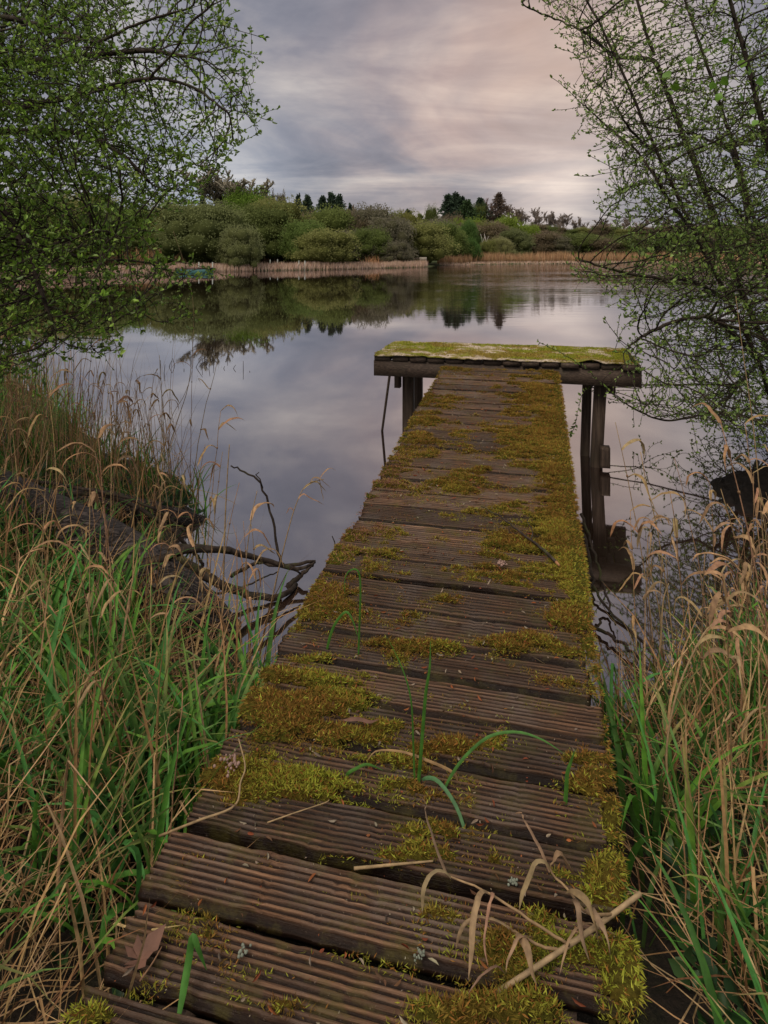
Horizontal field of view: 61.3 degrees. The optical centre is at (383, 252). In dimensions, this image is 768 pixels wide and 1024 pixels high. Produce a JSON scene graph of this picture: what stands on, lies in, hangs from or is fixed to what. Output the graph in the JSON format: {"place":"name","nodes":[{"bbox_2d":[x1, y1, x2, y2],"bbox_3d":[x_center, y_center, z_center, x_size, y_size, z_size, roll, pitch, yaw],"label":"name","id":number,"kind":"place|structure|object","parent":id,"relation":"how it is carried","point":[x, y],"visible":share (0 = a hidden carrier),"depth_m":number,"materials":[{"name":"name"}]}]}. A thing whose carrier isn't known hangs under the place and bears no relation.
{"place":"outdoors","nodes":[
{"label":"outdoors","id":0,"kind":"place"},
{"bbox_2d":[0,264,767,740],"bbox_3d":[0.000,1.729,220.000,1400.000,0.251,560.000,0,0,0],"label":"water","id":1,"kind":"structure","parent":0,"point":[300,388],"depth_m":7.28,"materials":[{"name":"liquid"}]},
{"bbox_2d":[25,478,204,564],"bbox_3d":[-1.798,1.544,3.794,1.497,0.498,0.752,0,0,-10],"label":"fallen log","id":2,"kind":"object","parent":1,"relation":"in","point":[183,520],"visible":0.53,"depth_m":3.93,"materials":[{"name":"brown wood"}]},
{"bbox_2d":[0,260,428,277],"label":"cut reeds","id":3,"kind":"object","parent":1,"relation":"on","point":[313,265],"visible":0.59,"depth_m":63.53,"materials":[{"name":"plant"}]},
{"bbox_2d":[67,341,641,1023],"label":"jetty","id":4,"kind":"object","parent":1,"relation":"in","point":[327,913],"visible":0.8,"depth_m":1.40,"materials":[{"name":"weathered wood"},{"name":"moss"}]},
{"bbox_2d":[124,924,165,968],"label":"dead leaf","id":5,"kind":"object","parent":4,"relation":"on","point":[152,941],"visible":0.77,"depth_m":1.13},
{"bbox_2d":[177,933,206,1013],"bbox_3d":[-0.325,1.192,1.073,0.025,0.087,0.062,0,0,31],"label":"grass blade","id":6,"kind":"object","parent":4,"relation":"on","point":[193,941],"depth_m":1.08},
{"bbox_2d":[159,738,245,837],"bbox_3d":[-0.372,1.207,1.419,0.197,0.115,0.131,0,0,-42],"label":"straw","id":7,"kind":"object","parent":4,"relation":"on","point":[194,822],"visible":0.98,"depth_m":1.38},
{"bbox_2d":[344,568,360,654],"bbox_3d":[-0.092,1.063,1.896,0.051,0.276,0.010,0,0,-12],"label":"grass blade","id":8,"kind":"object","parent":4,"relation":"on","point":[359,623],"depth_m":1.90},
{"bbox_2d":[65,367,640,1023],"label":"moss cushion","id":9,"kind":"object","parent":4,"relation":"on","point":[551,941],"visible":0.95,"depth_m":1.56,"materials":[{"name":"plant"}]},
{"bbox_2d":[481,506,559,566],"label":"twig","id":10,"kind":"object","parent":9,"relation":"on","point":[550,556],"visible":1,"depth_m":2.45,"materials":[{"name":"wood"}]},
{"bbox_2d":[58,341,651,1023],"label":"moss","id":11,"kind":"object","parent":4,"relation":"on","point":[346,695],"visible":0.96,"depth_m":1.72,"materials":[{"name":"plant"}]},
{"bbox_2d":[213,749,239,777],"bbox_3d":[-0.354,1.170,1.488,0.054,0.019,0.058,0,0,33],"label":"seed head","id":12,"kind":"object","parent":11,"relation":"on","point":[235,763],"visible":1,"depth_m":1.49},
{"bbox_2d":[421,797,641,995],"bbox_3d":[0.263,1.129,1.137,0.400,0.179,0.246,0,0,0],"label":"fallen reed","id":13,"kind":"object","parent":11,"relation":"on","point":[582,935],"visible":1,"depth_m":1.10,"materials":[{"name":"plant"}]},
{"bbox_2d":[115,371,619,1023],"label":"bark litter","id":14,"kind":"object","parent":4,"relation":"on","point":[479,823],"visible":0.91,"depth_m":1.54,"materials":[{"name":"wood"}]},
{"bbox_2d":[354,860,432,870],"bbox_3d":[0.019,1.205,1.274,0.157,0.009,0.007,0,0,-4],"label":"straw","id":15,"kind":"object","parent":4,"relation":"on","point":[364,867],"visible":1,"depth_m":1.27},
{"bbox_2d":[389,641,414,778],"bbox_3d":[0.038,1.062,1.491,0.076,0.331,0.008,0,0,32],"label":"grass blade","id":16,"kind":"object","parent":4,"relation":"on","point":[411,717],"depth_m":1.47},
{"bbox_2d":[366,749,457,780],"bbox_3d":[0.065,1.186,1.482,0.209,0.081,0.027,0,0,0],"label":"dry blade","id":17,"kind":"object","parent":4,"relation":"on","point":[428,760],"visible":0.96,"depth_m":1.48,"materials":[{"name":"plant"}]},
{"bbox_2d":[417,642,430,782],"bbox_3d":[0.092,1.055,1.469,0.032,0.347,0.010,0,0,-14],"label":"grass blade","id":18,"kind":"object","parent":4,"relation":"on","point":[422,730],"depth_m":1.47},
{"bbox_2d":[421,776,465,828],"bbox_3d":[0.147,1.247,1.388,0.038,0.145,0.215,0,0,-26],"label":"grass blade","id":19,"kind":"object","parent":4,"relation":"on","point":[443,787],"depth_m":1.42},
{"bbox_2d":[445,730,562,787],"bbox_3d":[0.268,1.152,1.452,0.267,0.154,0.021,0,0,7],"label":"grass blade","id":20,"kind":"object","parent":4,"relation":"on","point":[476,745],"depth_m":1.46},
{"bbox_2d":[564,750,574,804],"bbox_3d":[0.404,1.154,1.413,0.025,0.146,0.004,0,0,0],"label":"grass blade","id":21,"kind":"object","parent":4,"relation":"on","point":[566,784],"depth_m":1.41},
{"bbox_2d":[579,513,615,625],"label":"dead branch","id":22,"kind":"object","parent":1,"relation":"in","point":[593,551],"visible":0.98,"depth_m":3.33,"materials":[{"name":"wood"}]},
{"bbox_2d":[439,260,761,264],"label":"cut reeds","id":23,"kind":"object","parent":1,"relation":"on","point":[505,262],"visible":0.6,"depth_m":96.92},
{"bbox_2d":[583,533,661,669],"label":"dead branch","id":24,"kind":"object","parent":1,"relation":"in","point":[595,588],"visible":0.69,"depth_m":3.29,"materials":[{"name":"wood"}]},
{"bbox_2d":[591,624,670,695],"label":"dead branch","id":25,"kind":"object","parent":1,"relation":"on","point":[598,629],"visible":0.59,"depth_m":2.85,"materials":[{"name":"wood"}]},
{"bbox_2d":[736,299,765,578],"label":"dead reed","id":26,"kind":"object","parent":1,"relation":"in","point":[755,446],"visible":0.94,"depth_m":3.29,"materials":[{"name":"plant"}]},
{"bbox_2d":[0,258,767,1023],"bbox_3d":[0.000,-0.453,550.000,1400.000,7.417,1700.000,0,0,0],"label":"ground","id":27,"kind":"structure","parent":0,"point":[674,1000],"depth_m":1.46,"materials":[{"name":"plant"}]},
{"bbox_2d":[10,548,55,713],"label":"dead reed","id":28,"kind":"object","parent":27,"relation":"on","point":[44,551],"visible":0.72,"depth_m":2.14,"materials":[{"name":"plant"}]},
{"bbox_2d":[5,451,67,628],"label":"dead reed","id":29,"kind":"object","parent":27,"relation":"on","point":[49,522],"visible":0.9,"depth_m":2.46,"materials":[{"name":"plant"}]},
{"bbox_2d":[4,201,94,261],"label":"willow bush","id":30,"kind":"object","parent":27,"relation":"on","point":[78,240],"visible":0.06,"depth_m":60.95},
{"bbox_2d":[28,369,74,576],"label":"dead reed","id":31,"kind":"object","parent":27,"relation":"on","point":[49,395],"visible":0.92,"depth_m":2.89,"materials":[{"name":"plant"}]},
{"bbox_2d":[31,540,114,830],"bbox_3d":[-0.776,1.140,1.650,0.220,0.852,0.145,0,0,-5],"label":"dead reed","id":32,"kind":"object","parent":27,"relation":"on","point":[94,681],"visible":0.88,"depth_m":1.64,"materials":[{"name":"plant"}]},
{"bbox_2d":[56,491,98,712],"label":"dead reed","id":33,"kind":"object","parent":27,"relation":"on","point":[94,495],"visible":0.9,"depth_m":2.03,"materials":[{"name":"plant"}]},
{"bbox_2d":[62,424,114,678],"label":"dead reed","id":34,"kind":"object","parent":27,"relation":"on","point":[103,428],"visible":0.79,"depth_m":2.30,"materials":[{"name":"plant"}]},
{"bbox_2d":[56,442,131,707],"bbox_3d":[-0.899,1.079,2.025,0.232,1.002,0.153,0,0,-16],"label":"dead reed","id":35,"kind":"object","parent":27,"relation":"on","point":[105,584],"visible":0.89,"depth_m":2.02,"materials":[{"name":"plant"}]},
{"bbox_2d":[0,247,187,265],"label":"tall reeds","id":36,"kind":"object","parent":27,"relation":"on","point":[137,258],"visible":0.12,"depth_m":65.38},
{"bbox_2d":[81,581,140,696],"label":"dead reed","id":37,"kind":"object","parent":27,"relation":"on","point":[101,615],"visible":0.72,"depth_m":1.86,"materials":[{"name":"plant"}]},
{"bbox_2d":[76,207,148,256],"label":"willow bush","id":38,"kind":"object","parent":27,"relation":"on","point":[134,243],"visible":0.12,"depth_m":65.14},
{"bbox_2d":[96,390,142,517],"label":"dead reed","id":39,"kind":"object","parent":27,"relation":"on","point":[129,415],"visible":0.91,"depth_m":3.50,"materials":[{"name":"plant"}]},
{"bbox_2d":[93,201,156,255],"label":"willow bush","id":40,"kind":"object","parent":27,"relation":"on","point":[129,212],"visible":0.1,"depth_m":70.09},
{"bbox_2d":[0,0,279,397],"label":"willow tree","id":41,"kind":"object","parent":27,"relation":"on","point":[42,66],"visible":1,"depth_m":3.35,"materials":[{"name":"green plant"}]},
{"bbox_2d":[0,468,315,648],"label":"fallen log","id":42,"kind":"object","parent":27,"relation":"on","point":[119,530],"visible":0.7,"depth_m":3.12,"materials":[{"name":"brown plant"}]},
{"bbox_2d":[231,465,280,560],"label":"dead twig","id":43,"kind":"object","parent":42,"relation":"attached to","point":[269,510],"visible":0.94,"depth_m":3.49,"materials":[{"name":"wood"}]},
{"bbox_2d":[138,197,185,254],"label":"round bush","id":44,"kind":"object","parent":27,"relation":"on","point":[151,223],"visible":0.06,"depth_m":69.88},
{"bbox_2d":[137,534,188,684],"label":"dead reed","id":45,"kind":"object","parent":27,"relation":"on","point":[177,546],"visible":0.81,"depth_m":2.19,"materials":[{"name":"plant"}]},
{"bbox_2d":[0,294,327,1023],"bbox_3d":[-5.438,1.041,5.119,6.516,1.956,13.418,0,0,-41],"label":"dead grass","id":46,"kind":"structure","parent":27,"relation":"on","point":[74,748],"depth_m":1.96,"materials":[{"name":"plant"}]},
{"bbox_2d":[150,463,181,671],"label":"dead reed","id":47,"kind":"object","parent":27,"relation":"on","point":[166,514],"visible":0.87,"depth_m":2.48,"materials":[{"name":"plant"}]},
{"bbox_2d":[0,350,340,1009],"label":"grass","id":48,"kind":"structure","parent":27,"relation":"on","point":[186,765],"depth_m":1.91,"materials":[{"name":"plant"}]},
{"bbox_2d":[170,691,182,834],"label":"dead reed","id":49,"kind":"object","parent":27,"relation":"on","point":[178,731],"visible":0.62,"depth_m":1.54,"materials":[{"name":"plant"}]},
{"bbox_2d":[166,524,210,644],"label":"dead reed","id":50,"kind":"object","parent":27,"relation":"on","point":[207,570],"visible":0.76,"depth_m":2.31,"materials":[{"name":"plant"}]},
{"bbox_2d":[144,196,255,264],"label":"round bush","id":51,"kind":"object","parent":27,"relation":"on","point":[197,229],"visible":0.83,"depth_m":61.55,"materials":[{"name":"plant"}]},
{"bbox_2d":[200,452,222,574],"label":"dead reed","id":52,"kind":"object","parent":27,"relation":"on","point":[214,500],"visible":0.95,"depth_m":3.10,"materials":[{"name":"plant"}]},
{"bbox_2d":[197,405,242,584],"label":"dead reed","id":53,"kind":"object","parent":27,"relation":"on","point":[223,423],"visible":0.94,"depth_m":3.11,"materials":[{"name":"plant"}]},
{"bbox_2d":[221,444,229,615],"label":"dead reed","id":54,"kind":"object","parent":27,"relation":"on","point":[225,533],"visible":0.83,"depth_m":2.82,"materials":[{"name":"plant"}]},
{"bbox_2d":[175,162,300,214],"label":"birch tree","id":55,"kind":"object","parent":27,"relation":"on","point":[217,185],"visible":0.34,"depth_m":83.04,"materials":[{"name":"plant"}]},
{"bbox_2d":[214,222,265,268],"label":"round bush","id":56,"kind":"object","parent":27,"relation":"on","point":[239,246],"visible":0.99,"depth_m":60.15,"materials":[{"name":"plant"}]},
{"bbox_2d":[221,184,272,211],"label":"willow bush","id":57,"kind":"object","parent":27,"relation":"on","point":[240,198],"visible":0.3,"depth_m":79.60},
{"bbox_2d":[243,521,271,674],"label":"dead reed","id":58,"kind":"object","parent":27,"relation":"on","point":[250,598],"visible":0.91,"depth_m":2.49,"materials":[{"name":"plant"}]},
{"bbox_2d":[238,502,283,677],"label":"dead reed","id":59,"kind":"object","parent":27,"relation":"on","point":[254,510],"visible":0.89,"depth_m":2.66,"materials":[{"name":"plant"}]},
{"bbox_2d":[234,201,295,263],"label":"willow bush","id":60,"kind":"object","parent":27,"relation":"on","point":[268,223],"visible":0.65,"depth_m":71.65,"materials":[{"name":"plant"}]},
{"bbox_2d":[247,194,317,261],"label":"willow bush","id":61,"kind":"object","parent":27,"relation":"on","point":[296,209],"visible":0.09,"depth_m":75.89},
{"bbox_2d":[259,468,332,655],"bbox_3d":[-0.356,1.289,2.716,0.341,0.734,0.056,0,0,-19],"label":"dead reed","id":62,"kind":"object","parent":27,"relation":"on","point":[308,484],"visible":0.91,"depth_m":2.71,"materials":[{"name":"plant"}]},
{"bbox_2d":[273,216,325,261],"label":"willow bush","id":63,"kind":"object","parent":27,"relation":"on","point":[297,230],"visible":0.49,"depth_m":70.04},
{"bbox_2d":[283,227,361,264],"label":"willow bush","id":64,"kind":"object","parent":27,"relation":"on","point":[329,246],"visible":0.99,"depth_m":66.74,"materials":[{"name":"plant"}]},
{"bbox_2d":[305,202,357,232],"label":"willow bush","id":65,"kind":"object","parent":27,"relation":"on","point":[335,218],"visible":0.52,"depth_m":82.34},
{"bbox_2d":[341,206,371,231],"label":"willow bush","id":66,"kind":"object","parent":27,"relation":"on","point":[362,224],"visible":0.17,"depth_m":84.19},
{"bbox_2d":[338,228,380,262],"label":"willow bush","id":67,"kind":"object","parent":27,"relation":"on","point":[366,255],"visible":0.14,"depth_m":76.54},
{"bbox_2d":[348,225,392,262],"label":"willow bush","id":68,"kind":"object","parent":27,"relation":"on","point":[378,239],"visible":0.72,"depth_m":76.43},
{"bbox_2d":[351,201,393,227],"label":"willow bush","id":69,"kind":"object","parent":27,"relation":"on","point":[363,214],"visible":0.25,"depth_m":85.25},
{"bbox_2d":[367,211,419,260],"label":"willow bush","id":70,"kind":"object","parent":27,"relation":"on","point":[400,229],"visible":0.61,"depth_m":79.58,"materials":[{"name":"plant"}]},
{"bbox_2d":[375,239,413,261],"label":"willow bush","id":71,"kind":"object","parent":27,"relation":"on","point":[397,251],"visible":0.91,"depth_m":76.15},
{"bbox_2d":[408,219,461,262],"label":"willow bush","id":72,"kind":"object","parent":27,"relation":"on","point":[430,243],"visible":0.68,"depth_m":82.76,"materials":[{"name":"plant"}]},
{"bbox_2d":[437,193,461,218],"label":"conifer tree","id":73,"kind":"object","parent":27,"relation":"on","point":[445,204],"visible":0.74,"depth_m":134.37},
{"bbox_2d":[432,219,474,257],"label":"willow bush","id":74,"kind":"object","parent":27,"relation":"on","point":[458,234],"visible":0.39,"depth_m":91.70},
{"bbox_2d":[453,199,484,220],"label":"conifer tree","id":75,"kind":"object","parent":27,"relation":"on","point":[466,206],"visible":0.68,"depth_m":132.76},
{"bbox_2d":[460,217,482,252],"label":"poplar tree","id":76,"kind":"object","parent":27,"relation":"on","point":[469,227],"visible":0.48,"depth_m":96.19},
{"bbox_2d":[465,237,483,259],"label":"willow bush","id":77,"kind":"object","parent":27,"relation":"on","point":[475,252],"visible":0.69,"depth_m":93.55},
{"bbox_2d":[480,239,499,257],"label":"round bush","id":78,"kind":"object","parent":27,"relation":"on","point":[488,246],"visible":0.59,"depth_m":99.72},
{"bbox_2d":[477,220,508,240],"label":"willow bush","id":79,"kind":"object","parent":27,"relation":"on","point":[493,230],"visible":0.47,"depth_m":108.18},
{"bbox_2d":[485,192,519,222],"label":"conifer tree","id":80,"kind":"object","parent":27,"relation":"on","point":[500,206],"visible":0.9,"depth_m":134.42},
{"bbox_2d":[490,235,516,259],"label":"round bush","id":81,"kind":"object","parent":27,"relation":"on","point":[504,245],"visible":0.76,"depth_m":100.33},
{"bbox_2d":[491,212,524,230],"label":"willow bush","id":82,"kind":"object","parent":27,"relation":"on","point":[510,221],"visible":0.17,"depth_m":113.21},
{"bbox_2d":[499,227,535,256],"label":"willow bush","id":83,"kind":"object","parent":27,"relation":"on","point":[521,241],"visible":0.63,"depth_m":105.82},
{"bbox_2d":[528,230,565,255],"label":"willow bush","id":84,"kind":"object","parent":27,"relation":"on","point":[542,241],"visible":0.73,"depth_m":109.83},
{"bbox_2d":[551,234,582,258],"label":"willow bush","id":85,"kind":"object","parent":27,"relation":"on","point":[562,243],"visible":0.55,"depth_m":109.30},
{"bbox_2d":[560,231,603,253],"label":"willow bush","id":86,"kind":"object","parent":27,"relation":"on","point":[581,238],"visible":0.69,"depth_m":109.38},
{"bbox_2d":[437,250,766,263],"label":"reed belt","id":87,"kind":"object","parent":27,"relation":"on","point":[537,257],"visible":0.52,"depth_m":99.32,"materials":[{"name":"plant"}]},
{"bbox_2d":[579,236,624,255],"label":"willow bush","id":88,"kind":"object","parent":27,"relation":"on","point":[600,244],"visible":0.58,"depth_m":108.07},
{"bbox_2d":[604,233,647,255],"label":"willow bush","id":89,"kind":"object","parent":27,"relation":"on","point":[625,242],"visible":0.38,"depth_m":108.35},
{"bbox_2d":[610,422,660,670],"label":"dead reed","id":90,"kind":"object","parent":27,"relation":"on","point":[645,484],"visible":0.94,"depth_m":2.64,"materials":[{"name":"plant"}]},
{"bbox_2d":[619,504,660,652],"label":"dead reed","id":91,"kind":"object","parent":27,"relation":"on","point":[631,557],"visible":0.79,"depth_m":2.91,"materials":[{"name":"plant"}]},
{"bbox_2d":[521,0,767,455],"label":"alder tree","id":92,"kind":"object","parent":27,"relation":"on","point":[756,357],"visible":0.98,"depth_m":4.68,"materials":[{"name":"green plant"}]},
{"bbox_2d":[662,37,767,124],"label":"leafy sprig","id":93,"kind":"object","parent":92,"relation":"attached to","point":[742,63],"visible":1,"depth_m":2.40,"materials":[{"name":"green plant"}]},
{"bbox_2d":[618,532,678,682],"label":"dead reed","id":94,"kind":"object","parent":27,"relation":"on","point":[650,554],"visible":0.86,"depth_m":1.99,"materials":[{"name":"plant"}]},
{"bbox_2d":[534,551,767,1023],"bbox_3d":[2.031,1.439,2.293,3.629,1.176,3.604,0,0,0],"label":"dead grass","id":95,"kind":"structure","parent":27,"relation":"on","point":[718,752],"depth_m":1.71,"materials":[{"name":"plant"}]},
{"bbox_2d":[633,515,671,655],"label":"dead reed","id":96,"kind":"object","parent":27,"relation":"on","point":[656,517],"visible":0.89,"depth_m":2.69,"materials":[{"name":"plant"}]},
{"bbox_2d":[642,581,668,706],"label":"dead reed","id":97,"kind":"object","parent":27,"relation":"on","point":[649,591],"visible":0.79,"depth_m":2.32,"materials":[{"name":"plant"}]},
{"bbox_2d":[640,452,685,672],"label":"dead reed","id":98,"kind":"object","parent":27,"relation":"on","point":[659,567],"visible":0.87,"depth_m":2.66,"materials":[{"name":"plant"}]},
{"bbox_2d":[585,561,767,1023],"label":"grass","id":99,"kind":"structure","parent":27,"relation":"on","point":[636,813],"depth_m":1.66,"materials":[{"name":"plant"}]},
{"bbox_2d":[665,610,733,841],"bbox_3d":[0.834,1.304,1.680,0.231,0.704,0.053,0,0,-20],"label":"dead reed","id":100,"kind":"object","parent":27,"relation":"on","point":[721,613],"visible":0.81,"depth_m":1.68,"materials":[{"name":"plant"}]},
{"bbox_2d":[668,491,732,725],"bbox_3d":[1.037,1.270,2.209,0.134,0.920,0.282,0,0,-27],"label":"dead reed","id":101,"kind":"object","parent":27,"relation":"on","point":[675,525],"visible":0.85,"depth_m":2.24,"materials":[{"name":"plant"}]},
{"bbox_2d":[672,553,750,741],"bbox_3d":[0.980,1.270,1.948,0.228,0.769,0.105,0,0,32],"label":"dead reed","id":102,"kind":"object","parent":27,"relation":"on","point":[713,566],"visible":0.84,"depth_m":1.94,"materials":[{"name":"plant"}]},
{"bbox_2d":[683,472,739,618],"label":"dead reed","id":103,"kind":"object","parent":27,"relation":"on","point":[720,524],"visible":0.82,"depth_m":3.03,"materials":[{"name":"plant"}]},
{"bbox_2d":[692,552,746,753],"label":"dead reed","id":104,"kind":"object","parent":27,"relation":"on","point":[737,639],"visible":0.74,"depth_m":2.04,"materials":[{"name":"plant"}]},
{"bbox_2d":[691,402,767,636],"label":"dead reed","id":105,"kind":"object","parent":27,"relation":"on","point":[728,452],"visible":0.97,"depth_m":1.86,"materials":[{"name":"plant"}]},
{"bbox_2d":[699,489,765,698],"bbox_3d":[1.165,1.229,2.077,0.256,0.911,0.151,0,0,-4],"label":"dead reed","id":106,"kind":"object","parent":27,"relation":"on","point":[734,536],"visible":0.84,"depth_m":2.13,"materials":[{"name":"plant"}]},
{"bbox_2d":[708,574,767,834],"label":"dead reed","id":107,"kind":"object","parent":27,"relation":"on","point":[715,600],"visible":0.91,"depth_m":1.49,"materials":[{"name":"plant"}]},
{"bbox_2d":[723,504,752,724],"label":"dead reed","id":108,"kind":"object","parent":27,"relation":"on","point":[744,570],"visible":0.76,"depth_m":2.16,"materials":[{"name":"plant"}]},
{"bbox_2d":[710,463,767,515],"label":"peat mound","id":109,"kind":"object","parent":27,"relation":"on","point":[726,485],"visible":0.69,"depth_m":4.65,"materials":[{"name":"soil"}]},
{"bbox_2d":[741,558,751,727],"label":"dead reed","id":110,"kind":"object","parent":27,"relation":"on","point":[748,575],"visible":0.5,"depth_m":2.19,"materials":[{"name":"plant"}]},
{"bbox_2d":[727,415,767,620],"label":"dead reed","id":111,"kind":"object","parent":27,"relation":"on","point":[750,473],"visible":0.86,"depth_m":2.98,"materials":[{"name":"plant"}]},
{"bbox_2d":[0,0,767,229],"label":"sky","id":112,"kind":"structure","parent":0,"point":[399,104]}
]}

